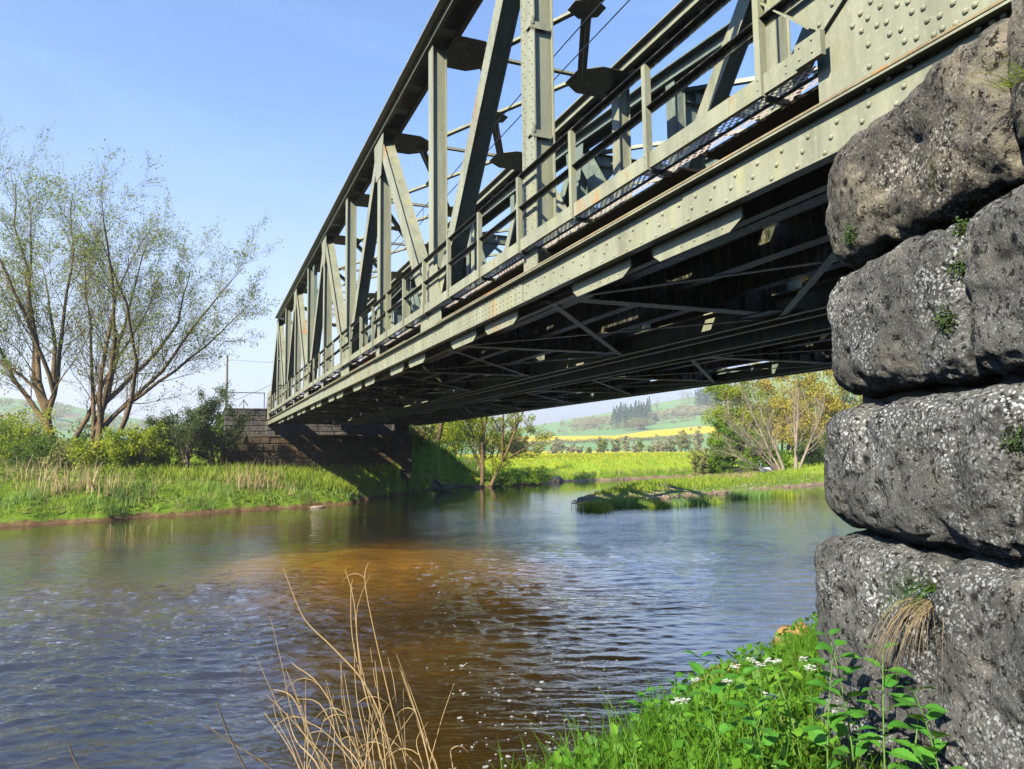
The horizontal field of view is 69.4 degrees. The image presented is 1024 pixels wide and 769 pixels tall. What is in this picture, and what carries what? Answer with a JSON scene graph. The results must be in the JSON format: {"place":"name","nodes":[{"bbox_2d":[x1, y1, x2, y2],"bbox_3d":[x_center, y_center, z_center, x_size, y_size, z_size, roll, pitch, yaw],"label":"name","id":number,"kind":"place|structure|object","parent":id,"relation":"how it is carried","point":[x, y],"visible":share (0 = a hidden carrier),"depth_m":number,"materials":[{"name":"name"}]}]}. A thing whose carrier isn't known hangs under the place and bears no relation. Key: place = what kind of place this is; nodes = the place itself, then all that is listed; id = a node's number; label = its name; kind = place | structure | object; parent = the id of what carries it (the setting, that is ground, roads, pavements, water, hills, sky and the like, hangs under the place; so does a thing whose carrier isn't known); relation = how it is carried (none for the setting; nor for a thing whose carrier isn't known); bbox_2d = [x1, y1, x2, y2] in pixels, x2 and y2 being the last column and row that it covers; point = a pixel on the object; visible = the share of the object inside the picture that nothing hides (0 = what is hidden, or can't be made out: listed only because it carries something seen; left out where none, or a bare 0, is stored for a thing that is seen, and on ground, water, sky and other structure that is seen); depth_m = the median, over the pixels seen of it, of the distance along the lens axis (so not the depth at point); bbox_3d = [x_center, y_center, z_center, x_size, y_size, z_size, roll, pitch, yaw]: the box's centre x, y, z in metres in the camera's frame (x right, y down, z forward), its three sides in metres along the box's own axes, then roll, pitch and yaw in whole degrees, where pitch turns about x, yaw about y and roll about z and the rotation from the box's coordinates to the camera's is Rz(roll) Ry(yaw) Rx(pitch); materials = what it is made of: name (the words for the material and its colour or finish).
{"place":"outdoors","nodes":[
{"label":"outdoors","id":0,"kind":"place"},
{"bbox_2d":[0,0,818,431],"label":"sky","id":1,"kind":"structure","parent":0,"point":[247,107],"materials":[{"name":"blue"}]},
{"bbox_2d":[0,371,861,768],"bbox_3d":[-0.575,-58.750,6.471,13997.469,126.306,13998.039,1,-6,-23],"label":"ground","id":2,"kind":"structure","parent":0,"point":[430,465],"depth_m":14.56,"materials":[{"name":"plant"}]},
{"bbox_2d":[0,405,72,469],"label":"bush","id":3,"kind":"object","parent":2,"relation":"on","point":[20,431],"visible":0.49,"depth_m":47.48,"materials":[{"name":"green plant"}]},
{"bbox_2d":[0,420,73,470],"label":"bush","id":4,"kind":"object","parent":2,"relation":"on","point":[40,445],"visible":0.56,"depth_m":44.10,"materials":[{"name":"green plant"}]},
{"bbox_2d":[0,455,77,480],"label":"dry reeds","id":5,"kind":"object","parent":2,"relation":"on","point":[21,474],"visible":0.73,"depth_m":38.55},
{"bbox_2d":[0,408,79,464],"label":"bush","id":6,"kind":"object","parent":2,"relation":"on","point":[8,414],"visible":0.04,"depth_m":57.31,"materials":[{"name":"green plant"}]},
{"bbox_2d":[38,438,99,470],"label":"bush","id":7,"kind":"object","parent":2,"relation":"on","point":[67,462],"visible":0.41,"depth_m":43.71,"materials":[{"name":"green plant"}]},
{"bbox_2d":[3,455,153,499],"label":"dry reeds","id":8,"kind":"object","parent":2,"relation":"on","point":[67,482],"visible":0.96,"depth_m":36.15,"materials":[{"name":"plant"}]},
{"bbox_2d":[0,398,187,434],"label":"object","id":9,"kind":"object","parent":2,"relation":"on","point":[62,410],"visible":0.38,"depth_m":838.29,"materials":[{"name":"green plant"}]},
{"bbox_2d":[63,460,133,489],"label":"dry reeds","id":10,"kind":"object","parent":2,"relation":"on","point":[118,478],"visible":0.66,"depth_m":38.10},
{"bbox_2d":[0,114,220,463],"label":"willow tree","id":11,"kind":"object","parent":2,"relation":"on","point":[35,376],"visible":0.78,"depth_m":50.10,"materials":[{"name":"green plant"}]},
{"bbox_2d":[64,426,158,470],"bbox_3d":[-23.883,3.911,43.645,4.176,3.085,4.973,-1,-5,1],"label":"bush","id":12,"kind":"object","parent":2,"relation":"on","point":[113,456],"visible":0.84,"depth_m":42.88,"materials":[{"name":"green plant"}]},
{"bbox_2d":[67,416,183,459],"bbox_3d":[-29.457,4.511,55.830,8.998,4.139,5.768,1,-6,-23],"label":"bush","id":13,"kind":"object","parent":2,"relation":"on","point":[83,437],"visible":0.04,"depth_m":54.91,"materials":[{"name":"green plant"}]},
{"bbox_2d":[83,422,173,470],"bbox_3d":[-22.912,3.901,44.694,3.594,3.409,4.548,-2,-5,18],"label":"bush","id":14,"kind":"object","parent":2,"relation":"on","point":[139,458],"visible":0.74,"depth_m":44.20,"materials":[{"name":"green plant"}]},
{"bbox_2d":[31,139,283,464],"bbox_3d":[-24.265,-4.369,50.160,16.330,20.563,16.070,1,-6,-23],"label":"willow tree","id":15,"kind":"object","parent":2,"relation":"on","point":[105,397],"visible":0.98,"depth_m":49.80,"materials":[{"name":"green plant"}]},
{"bbox_2d":[137,419,191,468],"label":"bush","id":16,"kind":"object","parent":2,"relation":"on","point":[164,456],"visible":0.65,"depth_m":45.65,"materials":[{"name":"green plant"}]},
{"bbox_2d":[0,477,351,518],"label":"sedge","id":17,"kind":"object","parent":2,"relation":"on","point":[16,497],"visible":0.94,"depth_m":37.02,"materials":[{"name":"plant"}]},
{"bbox_2d":[0,464,361,507],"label":"dead grass","id":18,"kind":"structure","parent":2,"relation":"on","point":[36,479],"depth_m":38.29,"materials":[{"name":"plant"}]},
{"bbox_2d":[0,453,367,517],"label":"grass","id":19,"kind":"structure","parent":2,"relation":"on","point":[174,487],"depth_m":38.49,"materials":[{"name":"plant"}]},
{"bbox_2d":[142,380,236,468],"bbox_3d":[-20.054,2.613,46.158,5.938,5.880,3.007,0,-5,-6],"label":"hawthorn tree","id":20,"kind":"object","parent":2,"relation":"on","point":[200,421],"visible":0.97,"depth_m":45.97,"materials":[{"name":"green plant"}]},
{"bbox_2d":[159,407,223,453],"bbox_3d":[-22.264,3.124,51.885,5.510,3.494,4.291,1,-6,-23],"label":"bush","id":21,"kind":"object","parent":2,"relation":"on","point":[219,423],"visible":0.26,"depth_m":51.71,"materials":[{"name":"green plant"}]},
{"bbox_2d":[172,402,253,466],"bbox_3d":[-19.404,3.381,47.678,5.267,4.633,3.477,1,-6,-23],"label":"hawthorn tree","id":22,"kind":"object","parent":2,"relation":"on","point":[206,443],"visible":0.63,"depth_m":47.87,"materials":[{"name":"green plant"}]},
{"bbox_2d":[82,459,401,492],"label":"tall grass","id":23,"kind":"structure","parent":2,"relation":"on","point":[193,468],"depth_m":45.70,"materials":[{"name":"plant"}]},
{"bbox_2d":[216,458,286,494],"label":"dry reeds","id":24,"kind":"object","parent":2,"relation":"on","point":[257,482],"visible":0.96,"depth_m":42.43,"materials":[{"name":"plant"}]},
{"bbox_2d":[221,408,412,478],"bbox_3d":[-14.665,4.526,55.100,13.318,5.135,6.644,1,-6,-23],"label":"bridge abutment","id":25,"kind":"object","parent":2,"relation":"on","point":[316,444],"visible":0.69,"depth_m":52.45,"materials":[{"name":"stone"}]},
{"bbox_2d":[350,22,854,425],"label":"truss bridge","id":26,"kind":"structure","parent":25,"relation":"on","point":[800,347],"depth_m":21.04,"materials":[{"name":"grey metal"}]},
{"bbox_2d":[255,562,468,768],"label":"dry reeds","id":27,"kind":"object","parent":2,"relation":"on","point":[381,723],"visible":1,"depth_m":2.68,"materials":[{"name":"plant"}]},
{"bbox_2d":[408,425,443,446],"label":"bush","id":28,"kind":"object","parent":2,"relation":"on","point":[415,431],"visible":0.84,"depth_m":57.99,"materials":[{"name":"green plant"}]},
{"bbox_2d":[420,421,461,452],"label":"bush","id":29,"kind":"object","parent":2,"relation":"on","point":[445,430],"visible":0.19,"depth_m":76.17,"materials":[{"name":"green plant"}]},
{"bbox_2d":[431,478,461,490],"bbox_3d":[-6.661,7.968,58.522,5.512,1.106,0.796,-1,-5,3],"label":"rock","id":30,"kind":"object","parent":2,"relation":"on","point":[438,484],"visible":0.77,"depth_m":58.41,"materials":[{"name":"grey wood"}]},
{"bbox_2d":[409,425,492,480],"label":"grass","id":31,"kind":"structure","parent":2,"relation":"on","point":[455,458],"depth_m":65.29,"materials":[{"name":"plant"}]},
{"bbox_2d":[429,420,493,456],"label":"bush","id":32,"kind":"object","parent":2,"relation":"on","point":[460,445],"visible":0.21,"depth_m":82.85,"materials":[{"name":"green plant"}]},
{"bbox_2d":[367,453,573,492],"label":"grass","id":33,"kind":"structure","parent":2,"relation":"on","point":[506,466],"depth_m":79.67,"materials":[{"name":"plant"}]},
{"bbox_2d":[453,417,504,485],"bbox_3d":[-2.821,2.925,64.081,5.628,13.080,5.392,1,-6,-23],"label":"alder tree","id":34,"kind":"object","parent":2,"relation":"on","point":[480,432],"visible":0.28,"depth_m":63.91,"materials":[{"name":"green plant"}]},
{"bbox_2d":[451,413,535,457],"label":"bush","id":35,"kind":"object","parent":2,"relation":"on","point":[493,446],"visible":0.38,"depth_m":87.39,"materials":[{"name":"green plant"}]},
{"bbox_2d":[488,473,515,486],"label":"bush","id":36,"kind":"object","parent":2,"relation":"on","point":[501,481],"visible":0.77,"depth_m":64.90,"materials":[{"name":"green plant"}]},
{"bbox_2d":[489,418,536,457],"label":"bush","id":37,"kind":"object","parent":2,"relation":"on","point":[517,444],"visible":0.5,"depth_m":91.68,"materials":[{"name":"green plant"}]},
{"bbox_2d":[486,411,555,486],"bbox_3d":[0.720,3.144,64.706,7.398,12.716,4.210,-1,-5,5],"label":"alder tree","id":38,"kind":"object","parent":2,"relation":"on","point":[504,455],"visible":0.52,"depth_m":64.63,"materials":[{"name":"green plant"}]},
{"bbox_2d":[497,464,554,484],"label":"bush","id":39,"kind":"object","parent":2,"relation":"on","point":[536,475],"visible":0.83,"depth_m":67.14,"materials":[{"name":"green plant"}]},
{"bbox_2d":[567,413,615,428],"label":"budding wood","id":40,"kind":"object","parent":2,"relation":"on","point":[592,422],"visible":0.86,"depth_m":926.55,"materials":[{"name":"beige plant"}]},
{"bbox_2d":[459,453,739,468],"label":"dandelions","id":41,"kind":"object","parent":2,"relation":"on","point":[574,459],"visible":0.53,"depth_m":89.69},
{"bbox_2d":[529,434,696,444],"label":"field hedge","id":42,"kind":"object","parent":2,"relation":"on","point":[619,439],"visible":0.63,"depth_m":606.24,"materials":[{"name":"green plant"}]},
{"bbox_2d":[532,416,695,435],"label":"field hedge","id":43,"kind":"object","parent":2,"relation":"on","point":[617,426],"visible":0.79,"depth_m":857.75,"materials":[{"name":"green plant"}]},
{"bbox_2d":[610,396,652,428],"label":"spruce wood","id":44,"kind":"object","parent":2,"relation":"on","point":[619,413],"visible":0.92,"depth_m":863.63,"materials":[{"name":"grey plant"}]},
{"bbox_2d":[621,416,649,429],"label":"broadleaf clump","id":45,"kind":"object","parent":2,"relation":"on","point":[641,421],"visible":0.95,"depth_m":801.30,"materials":[{"name":"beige plant"}]},
{"bbox_2d":[625,687,656,728],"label":"nettle plant","id":46,"kind":"object","parent":2,"relation":"on","point":[641,694],"visible":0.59,"depth_m":5.52,"materials":[{"name":"green plant"}]},
{"bbox_2d":[545,466,758,478],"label":"dead grass","id":47,"kind":"structure","parent":2,"relation":"on","point":[726,475],"depth_m":67.04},
{"bbox_2d":[449,663,866,768],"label":"tall grass","id":48,"kind":"structure","parent":2,"relation":"on","point":[613,755],"depth_m":3.64,"materials":[{"name":"plant"}]},
{"bbox_2d":[649,697,693,768],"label":"flowering plant","id":49,"kind":"object","parent":2,"relation":"on","point":[671,727],"visible":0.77,"depth_m":3.81,"materials":[{"name":"green plant"}]},
{"bbox_2d":[658,672,692,731],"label":"nettle plant","id":50,"kind":"object","parent":2,"relation":"on","point":[681,689],"visible":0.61,"depth_m":4.43,"materials":[{"name":"green plant"}]},
{"bbox_2d":[647,403,710,420],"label":"hedge wood","id":51,"kind":"object","parent":2,"relation":"on","point":[681,410],"visible":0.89,"depth_m":913.89,"materials":[{"name":"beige plant"}]},
{"bbox_2d":[669,697,708,768],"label":"flowering plant","id":52,"kind":"object","parent":2,"relation":"on","point":[686,714],"visible":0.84,"depth_m":3.44,"materials":[{"name":"green plant"}]},
{"bbox_2d":[555,451,823,495],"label":"grass","id":53,"kind":"structure","parent":2,"relation":"on","point":[675,483],"depth_m":61.45,"materials":[{"name":"plant"}]},
{"bbox_2d":[687,446,709,475],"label":"young tree","id":54,"kind":"object","parent":2,"relation":"on","point":[701,465],"visible":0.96,"depth_m":83.51,"materials":[{"name":"green plant"}]},
{"bbox_2d":[530,652,888,768],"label":"herb leaves","id":55,"kind":"object","parent":2,"relation":"on","point":[798,731],"visible":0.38,"depth_m":4.01,"materials":[{"name":"plant"}]},
{"bbox_2d":[537,611,886,768],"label":"ground cover","id":56,"kind":"object","parent":2,"relation":"on","point":[735,762],"visible":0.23,"depth_m":4.31,"materials":[{"name":"green plant"}]},
{"bbox_2d":[681,650,742,768],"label":"nettle plant","id":57,"kind":"object","parent":2,"relation":"on","point":[697,668],"visible":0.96,"depth_m":3.26,"materials":[{"name":"green plant"}]},
{"bbox_2d":[694,382,737,410],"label":"tall spruce wood","id":58,"kind":"object","parent":2,"relation":"on","point":[705,399],"visible":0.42,"depth_m":939.63,"materials":[{"name":"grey plant"}]},
{"bbox_2d":[706,420,751,474],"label":"bright tree","id":59,"kind":"object","parent":2,"relation":"on","point":[720,462],"visible":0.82,"depth_m":86.19,"materials":[{"name":"green plant"}]},
{"bbox_2d":[717,663,749,737],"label":"flowering plant","id":60,"kind":"object","parent":2,"relation":"on","point":[732,691],"visible":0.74,"depth_m":3.99,"materials":[{"name":"green plant"}]},
{"bbox_2d":[699,380,770,451],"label":"birch tree","id":61,"kind":"object","parent":2,"relation":"on","point":[730,393],"visible":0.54,"depth_m":103.97,"materials":[{"name":"green plant"}]},
{"bbox_2d":[541,619,940,768],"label":"grass","id":62,"kind":"structure","parent":2,"relation":"on","point":[805,641],"depth_m":4.74,"materials":[{"name":"plant"}]},
{"bbox_2d":[722,667,791,768],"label":"nettle plant","id":63,"kind":"object","parent":2,"relation":"on","point":[771,739],"visible":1,"depth_m":2.98,"materials":[{"name":"green plant"}]},
{"bbox_2d":[745,657,773,718],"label":"flowering plant","id":64,"kind":"object","parent":2,"relation":"on","point":[751,682],"visible":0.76,"depth_m":4.29,"materials":[{"name":"green plant"}]},
{"bbox_2d":[744,691,776,765],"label":"flowering plant","id":65,"kind":"object","parent":2,"relation":"on","point":[754,728],"visible":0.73,"depth_m":3.16,"materials":[{"name":"green plant"}]},
{"bbox_2d":[748,661,783,766],"bbox_3d":[1.144,1.584,3.431,0.192,0.563,0.191,1,-6,-23],"label":"flowering plant","id":66,"kind":"object","parent":2,"relation":"on","point":[757,712],"visible":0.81,"depth_m":3.45,"materials":[{"name":"green plant"}]},
{"bbox_2d":[705,376,827,472],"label":"willow tree","id":67,"kind":"object","parent":2,"relation":"on","point":[796,423],"visible":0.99,"depth_m":71.84,"materials":[{"name":"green plant"}]},
{"bbox_2d":[739,429,793,472],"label":"bright tree","id":68,"kind":"object","parent":2,"relation":"on","point":[783,456],"visible":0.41,"depth_m":83.23,"materials":[{"name":"green plant"}]},
{"bbox_2d":[730,362,827,452],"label":"spring tree","id":69,"kind":"object","parent":2,"relation":"on","point":[767,383],"visible":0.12,"depth_m":106.77,"materials":[{"name":"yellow plant"}]},
{"bbox_2d":[765,659,809,759],"bbox_3d":[1.242,1.516,3.261,0.243,0.562,0.150,-3,-6,22],"label":"flowering plant","id":70,"kind":"object","parent":2,"relation":"on","point":[785,713],"visible":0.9,"depth_m":3.28,"materials":[{"name":"green plant"}]},
{"bbox_2d":[771,656,806,718],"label":"flowering plant","id":71,"kind":"object","parent":2,"relation":"on","point":[792,684],"visible":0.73,"depth_m":4.14,"materials":[{"name":"green plant"}]},
{"bbox_2d":[772,622,808,644],"bbox_3d":[3.880,3.543,10.018,0.626,0.624,0.644,1,-6,-23],"label":"boulder","id":72,"kind":"object","parent":2,"relation":"on","point":[785,627],"visible":0.16,"depth_m":10.04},
{"bbox_2d":[791,432,827,464],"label":"bright tree","id":73,"kind":"object","parent":2,"relation":"on","point":[817,452],"visible":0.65,"depth_m":77.13,"materials":[{"name":"green plant"}]},
{"bbox_2d":[795,664,826,751],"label":"flowering plant","id":74,"kind":"object","parent":2,"relation":"on","point":[810,703],"visible":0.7,"depth_m":3.47,"materials":[{"name":"green plant"}]},
{"bbox_2d":[768,369,862,458],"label":"spring tree","id":75,"kind":"object","parent":2,"relation":"on","point":[835,404],"visible":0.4,"depth_m":95.41,"materials":[{"name":"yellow plant"}]},
{"bbox_2d":[802,639,854,768],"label":"nettle plant","id":76,"kind":"object","parent":2,"relation":"on","point":[817,736],"visible":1,"depth_m":2.92,"materials":[{"name":"green plant"}]},
{"bbox_2d":[811,628,886,768],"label":"nettle plant","id":77,"kind":"object","parent":2,"relation":"on","point":[860,748],"visible":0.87,"depth_m":3.03,"materials":[{"name":"green plant"}]},
{"bbox_2d":[854,643,921,768],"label":"nettle plant","id":78,"kind":"object","parent":2,"relation":"on","point":[890,680],"visible":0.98,"depth_m":2.85,"materials":[{"name":"green plant"}]},
{"bbox_2d":[886,681,941,768],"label":"nettle plant","id":79,"kind":"object","parent":2,"relation":"on","point":[900,724],"visible":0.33,"depth_m":2.83,"materials":[{"name":"green plant"}]},
{"bbox_2d":[814,0,1023,768],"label":"stone wall","id":80,"kind":"structure","parent":2,"relation":"on","point":[923,470],"depth_m":2.80,"materials":[{"name":"stone"}]},
{"bbox_2d":[838,220,856,245],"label":"small leafy plant","id":81,"kind":"object","parent":80,"relation":"on","point":[849,236],"visible":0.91,"depth_m":3.38,"materials":[{"name":"green plant"}]},
{"bbox_2d":[859,563,941,623],"bbox_3d":[1.439,0.792,2.811,0.307,0.237,0.453,1,-6,-23],"label":"grass tuft","id":82,"kind":"object","parent":80,"relation":"attached to","point":[930,585],"visible":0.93,"depth_m":2.79,"materials":[{"name":"plant"}]},
{"bbox_2d":[862,597,943,694],"bbox_3d":[1.453,0.986,2.755,0.314,0.348,0.313,-5,-7,41],"label":"grass tuft","id":83,"kind":"object","parent":80,"relation":"attached to","point":[926,603],"visible":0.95,"depth_m":2.78,"materials":[{"name":"plant"}]},
{"bbox_2d":[933,303,959,334],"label":"small leafy plant","id":84,"kind":"object","parent":80,"relation":"on","point":[941,320],"visible":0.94,"depth_m":2.71,"materials":[{"name":"green plant"}]},
{"bbox_2d":[948,247,965,282],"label":"small leafy plant","id":85,"kind":"object","parent":80,"relation":"on","point":[956,270],"visible":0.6,"depth_m":2.69,"materials":[{"name":"green plant"}]},
{"bbox_2d":[948,212,970,242],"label":"small leafy plant","id":86,"kind":"object","parent":80,"relation":"on","point":[964,225],"visible":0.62,"depth_m":2.72,"materials":[{"name":"green plant"}]},
{"bbox_2d":[961,48,1023,105],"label":"grass tuft","id":87,"kind":"object","parent":80,"relation":"attached to","point":[1010,82],"visible":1,"depth_m":2.37,"materials":[{"name":"plant"}]},
{"bbox_2d":[999,424,1022,456],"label":"small leafy plant","id":88,"kind":"object","parent":80,"relation":"on","point":[1012,441],"visible":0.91,"depth_m":2.39,"materials":[{"name":"green plant"}]},
{"bbox_2d":[886,685,964,768],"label":"nettle plant","id":89,"kind":"object","parent":2,"relation":"on","point":[926,754],"visible":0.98,"depth_m":2.65,"materials":[{"name":"green plant"}]},
{"bbox_2d":[0,476,864,768],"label":"river","id":90,"kind":"structure","parent":0,"point":[520,506],"depth_m":21.36,"materials":[{"name":"blue liquid"}]},
{"bbox_2d":[300,523,619,768],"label":"foam","id":91,"kind":"object","parent":90,"relation":"on","point":[507,756],"visible":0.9,"depth_m":8.50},
{"bbox_2d":[571,499,613,512],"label":"sedge tuft","id":92,"kind":"object","parent":90,"relation":"on","point":[594,506],"visible":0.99,"depth_m":37.49,"materials":[{"name":"green plant"}]},
{"bbox_2d":[587,494,639,507],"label":"sedge tuft","id":93,"kind":"object","parent":90,"relation":"on","point":[616,502],"visible":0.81,"depth_m":39.82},
{"bbox_2d":[620,496,660,507],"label":"sedge tuft","id":94,"kind":"object","parent":90,"relation":"on","point":[633,502],"visible":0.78,"depth_m":39.55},
{"bbox_2d":[622,498,681,508],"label":"sedge tuft","id":95,"kind":"object","parent":90,"relation":"on","point":[662,504],"visible":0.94,"depth_m":39.05,"materials":[{"name":"green plant"}]},
{"bbox_2d":[669,494,724,505],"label":"sedge tuft","id":96,"kind":"object","parent":90,"relation":"on","point":[697,501],"visible":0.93,"depth_m":40.73,"materials":[{"name":"plant"}]},
{"bbox_2d":[714,486,773,499],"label":"sedge tuft","id":97,"kind":"object","parent":90,"relation":"on","point":[742,494],"visible":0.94,"depth_m":45.16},
{"bbox_2d":[755,487,805,496],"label":"sedge tuft","id":98,"kind":"object","parent":90,"relation":"on","point":[784,494],"visible":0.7,"depth_m":46.91,"materials":[{"name":"green plant"}]},
{"bbox_2d":[571,470,821,503],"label":"gravel","id":99,"kind":"structure","parent":0,"point":[593,496],"depth_m":46.38,"materials":[{"name":"gravel"}]},
{"bbox_3d":[9.053,0.648,3.849,12.900,4.791,4.850,1,-6,-23],"label":"bridge abutment","id":100,"kind":"object","parent":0,"visible":0},
{"bbox_2d":[266,0,1011,425],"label":"truss bridge","id":101,"kind":"structure","parent":100,"relation":"on","point":[734,240],"depth_m":11.33,"materials":[{"name":"metal"}]},
{"bbox_2d":[332,0,604,313],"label":"catenary wire","id":102,"kind":"object","parent":101,"relation":"attached to","point":[514,102],"visible":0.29,"depth_m":16.18,"materials":[{"name":"black metal"}]},
{"bbox_2d":[322,0,629,328],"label":"contact wire","id":103,"kind":"object","parent":102,"relation":"hanging from","point":[554,79],"visible":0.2,"depth_m":13.96,"materials":[{"name":"black metal"}]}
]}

